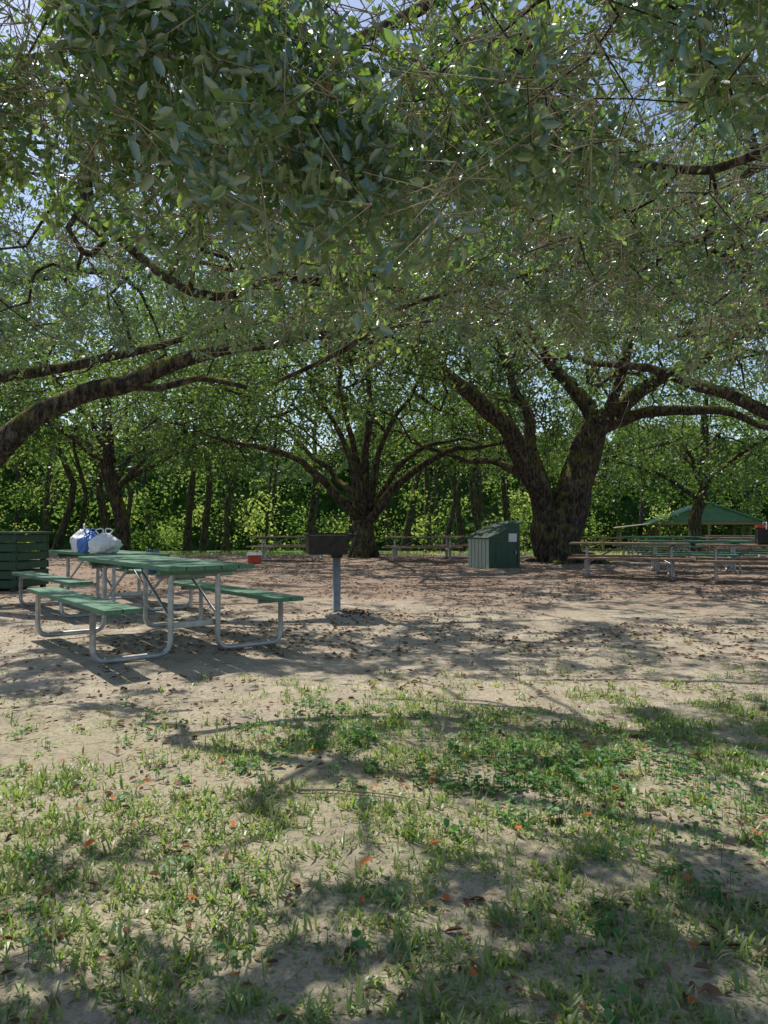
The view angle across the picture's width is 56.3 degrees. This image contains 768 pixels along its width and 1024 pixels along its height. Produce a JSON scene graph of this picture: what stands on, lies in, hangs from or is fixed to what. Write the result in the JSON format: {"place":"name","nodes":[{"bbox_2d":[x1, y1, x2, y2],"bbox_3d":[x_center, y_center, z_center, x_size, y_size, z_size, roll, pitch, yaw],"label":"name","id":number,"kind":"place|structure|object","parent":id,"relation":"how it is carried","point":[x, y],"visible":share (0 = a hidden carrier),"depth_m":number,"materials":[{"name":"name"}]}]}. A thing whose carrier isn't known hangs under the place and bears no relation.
{"place":"outdoors","nodes":[
{"label":"outdoors","id":0,"kind":"place"},
{"bbox_2d":[141,549,158,572],"bbox_3d":[-3.248,0.684,10.086,0.325,0.319,0.272,0,-1,-11],"label":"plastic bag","id":1,"kind":"object","parent":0,"point":[149,570],"visible":0.2,"depth_m":10.01,"materials":[{"name":"blue plastic"}]},
{"bbox_2d":[0,550,767,1023],"bbox_3d":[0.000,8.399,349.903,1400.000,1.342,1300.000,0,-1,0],"label":"ground","id":2,"kind":"structure","parent":0,"point":[344,670],"depth_m":3.50,"materials":[{"name":"beige soil"}]},
{"bbox_2d":[0,531,51,591],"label":"slatted trash bin","id":3,"kind":"object","parent":2,"relation":"on","point":[15,556],"visible":0.87,"depth_m":12.42,"materials":[{"name":"green wood"}]},
{"bbox_2d":[0,289,56,463],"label":"live oak tree","id":4,"kind":"object","parent":2,"relation":"on","point":[27,382],"visible":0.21,"depth_m":29.01,"materials":[{"name":"green plant"}]},
{"bbox_2d":[12,550,204,617],"bbox_3d":[-3.782,0.917,9.736,1.712,0.758,2.450,1,-1,-41],"label":"picnic table","id":5,"kind":"object","parent":2,"relation":"on","point":[68,582],"visible":0.56,"depth_m":9.45,"materials":[{"name":"green paint"}]},
{"bbox_2d":[70,523,90,551],"bbox_3d":[-4.008,0.342,9.597,0.353,0.382,0.456,1,-1,-25],"label":"plastic bag","id":6,"kind":"object","parent":5,"relation":"on","point":[77,535],"visible":0.34,"depth_m":9.47,"materials":[{"name":"white plastic"}]},
{"bbox_2d":[76,528,96,552],"bbox_3d":[-3.786,0.367,9.282,0.287,0.319,0.333,-1,-1,33],"label":"plastic bag","id":7,"kind":"object","parent":5,"relation":"on","point":[82,545],"visible":0.6,"depth_m":9.18,"materials":[{"name":"blue plastic"}]},
{"bbox_2d":[88,528,122,553],"bbox_3d":[-3.545,0.364,9.118,0.379,0.319,0.351,-1,-1,29],"label":"plastic bag","id":8,"kind":"object","parent":5,"relation":"on","point":[102,542],"visible":1,"depth_m":9.02,"materials":[{"name":"white plastic"}]},
{"bbox_2d":[0,241,295,550],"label":"live oak tree","id":9,"kind":"object","parent":2,"relation":"on","point":[112,477],"visible":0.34,"depth_m":30.79,"materials":[{"name":"green plant"}]},
{"bbox_2d":[27,555,303,663],"bbox_3d":[-2.132,0.827,6.728,1.712,0.758,2.450,1,-1,-38],"label":"picnic table","id":10,"kind":"object","parent":2,"relation":"on","point":[170,568],"visible":1,"depth_m":6.24,"materials":[{"name":"green paint"}]},
{"bbox_2d":[247,552,261,563],"bbox_3d":[-3.750,1.329,20.778,0.448,0.332,0.248,0,-1,-17],"label":"picnic cooler","id":11,"kind":"object","parent":2,"relation":"on","point":[253,558],"visible":0.98,"depth_m":20.68,"materials":[{"name":"red plastic"}]},
{"bbox_2d":[0,25,527,472],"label":"live oak tree","id":12,"kind":"object","parent":2,"relation":"on","point":[18,430],"visible":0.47,"depth_m":12.72,"materials":[{"name":"green plant"}]},
{"bbox_2d":[246,536,321,560],"bbox_3d":[-3.001,1.153,22.982,2.447,0.758,1.712,0,-1,4],"label":"picnic table","id":13,"kind":"object","parent":2,"relation":"on","point":[262,546],"visible":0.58,"depth_m":22.68,"materials":[{"name":"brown wood"}]},
{"bbox_2d":[303,532,362,610],"bbox_3d":[-0.601,0.761,8.631,0.702,1.034,0.374,0,-1,-12],"label":"park grill","id":14,"kind":"object","parent":2,"relation":"on","point":[334,546],"visible":1,"depth_m":8.49,"materials":[{"name":"metal"}]},
{"bbox_2d":[331,609,379,617],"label":"charcoal bits","id":15,"kind":"object","parent":2,"relation":"on","point":[361,613],"visible":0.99,"depth_m":8.47,"materials":[{"name":"black"}]},
{"bbox_2d":[105,206,612,557],"bbox_3d":[-0.959,-4.393,25.394,17.441,12.558,15.157,1,-1,-29],"label":"live oak tree","id":16,"kind":"object","parent":2,"relation":"on","point":[364,507],"visible":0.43,"depth_m":24.93,"materials":[{"name":"green plant"}]},
{"bbox_2d":[0,0,767,441],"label":"live oak tree","id":17,"kind":"object","parent":2,"relation":"on","point":[344,176],"visible":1,"depth_m":2.98,"materials":[{"name":"green plant"}]},
{"bbox_2d":[0,270,767,553],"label":"distant trees","id":18,"kind":"object","parent":2,"relation":"on","point":[194,513],"visible":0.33,"depth_m":64.18,"materials":[{"name":"green plant"}]},
{"bbox_2d":[0,693,767,1023],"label":"broadleaf weeds","id":19,"kind":"object","parent":2,"relation":"on","point":[604,855],"visible":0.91,"depth_m":3.05,"materials":[{"name":"green plant"}]},
{"bbox_2d":[0,553,767,1023],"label":"fallen leaves","id":20,"kind":"object","parent":2,"relation":"on","point":[708,987],"depth_m":4.49,"materials":[{"name":"brown plant"}]},
{"bbox_2d":[382,537,462,561],"bbox_3d":[1.199,1.153,22.482,2.447,0.758,1.712,0,-1,4],"label":"picnic table","id":21,"kind":"object","parent":2,"relation":"on","point":[395,547],"visible":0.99,"depth_m":22.19,"materials":[{"name":"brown wood"}]},
{"bbox_2d":[435,536,467,558],"bbox_3d":[2.999,1.193,24.482,2.446,0.758,1.712,0,-1,7],"label":"picnic table","id":22,"kind":"object","parent":2,"relation":"on","point":[446,551],"visible":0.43,"depth_m":24.23,"materials":[{"name":"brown wood"}]},
{"bbox_2d":[465,520,523,568],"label":"storage shed","id":23,"kind":"structure","parent":2,"relation":"on","point":[495,545],"depth_m":18.95,"materials":[{"name":"green metal"}]},
{"bbox_2d":[490,538,519,568],"bbox_3d":[3.178,1.105,18.854,0.970,0.820,0.021,1,-1,-28],"label":"door and trim","id":24,"kind":"structure","parent":23,"relation":"in","point":[504,548],"depth_m":18.85,"materials":[{"name":"green wood"}]},
{"bbox_2d":[238,87,767,564],"label":"live oak tree","id":25,"kind":"object","parent":2,"relation":"on","point":[558,519],"visible":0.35,"depth_m":21.62,"materials":[{"name":"green plant"}]},
{"bbox_2d":[432,0,767,427],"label":"live oak tree","id":26,"kind":"object","parent":2,"relation":"on","point":[757,408],"visible":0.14,"depth_m":13.88,"materials":[{"name":"green plant"}]},
{"bbox_2d":[568,542,692,580],"bbox_3d":[5.299,1.042,15.583,2.446,0.758,1.712,0,-1,18],"label":"picnic table","id":27,"kind":"object","parent":2,"relation":"on","point":[671,558],"visible":1,"depth_m":15.26,"materials":[{"name":"green wood"}]},
{"bbox_2d":[537,310,767,551],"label":"live oak tree","id":28,"kind":"object","parent":2,"relation":"on","point":[703,478],"visible":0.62,"depth_m":35.87,"materials":[{"name":"green plant"}]},
{"bbox_2d":[612,536,705,561],"bbox_3d":[8.597,1.136,22.483,2.450,0.758,1.712,0,-1,4],"label":"picnic table","id":29,"kind":"object","parent":2,"relation":"on","point":[629,538],"visible":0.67,"depth_m":22.14,"materials":[{"name":"green paint"}]},
{"bbox_2d":[581,536,764,552],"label":"rail fence","id":30,"kind":"object","parent":2,"relation":"on","point":[603,540],"visible":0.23,"depth_m":43.40,"materials":[{"name":"brown wood"}]},
{"bbox_2d":[613,501,767,551],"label":"picnic pavilion","id":31,"kind":"structure","parent":2,"relation":"on","point":[716,515],"depth_m":51.51,"materials":[{"name":"green metal"}]},
{"bbox_2d":[637,540,757,573],"bbox_3d":[7.397,1.060,17.184,2.450,0.758,1.712,0,-1,16],"label":"picnic table","id":32,"kind":"object","parent":2,"relation":"on","point":[655,565],"visible":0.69,"depth_m":17.07,"materials":[{"name":"green paint"}]},
{"bbox_2d":[696,544,767,583],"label":"picnic table","id":33,"kind":"object","parent":2,"relation":"on","point":[715,559],"visible":0.98,"depth_m":14.13,"materials":[{"name":"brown wood"}]},
{"bbox_2d":[754,522,767,544],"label":"picnic cooler","id":34,"kind":"object","parent":33,"relation":"on","point":[761,534],"visible":0.99,"depth_m":14.04,"materials":[{"name":"plastic"}]},
{"bbox_2d":[699,537,767,563],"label":"picnic table","id":35,"kind":"object","parent":2,"relation":"on","point":[736,548],"visible":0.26,"depth_m":20.86,"materials":[{"name":"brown wood"}]},
{"bbox_2d":[703,535,766,556],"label":"picnic table","id":36,"kind":"object","parent":2,"relation":"on","point":[732,539],"visible":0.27,"depth_m":25.12,"materials":[{"name":"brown wood"}]},
{"bbox_2d":[706,539,763,550],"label":"picnic table","id":37,"kind":"object","parent":2,"relation":"on","point":[733,539],"visible":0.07,"depth_m":28.22,"materials":[{"name":"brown wood"}]},
{"bbox_2d":[716,539,767,568],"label":"picnic table","id":38,"kind":"object","parent":2,"relation":"on","point":[757,552],"visible":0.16,"depth_m":18.87,"materials":[{"name":"green paint"}]},
{"bbox_2d":[0,617,767,1023],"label":"grass","id":39,"kind":"structure","parent":0,"point":[440,1001],"depth_m":2.19,"materials":[{"name":"green plant"}]},
{"bbox_2d":[0,0,767,452],"label":"sky","id":40,"kind":"structure","parent":0,"point":[354,3],"materials":[{"name":"blue"}]},
{"bbox_2d":[49,550,767,555],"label":"lawn grass","id":41,"kind":"structure","parent":0,"point":[297,553],"depth_m":29.45,"materials":[{"name":"green plant"}]}
]}

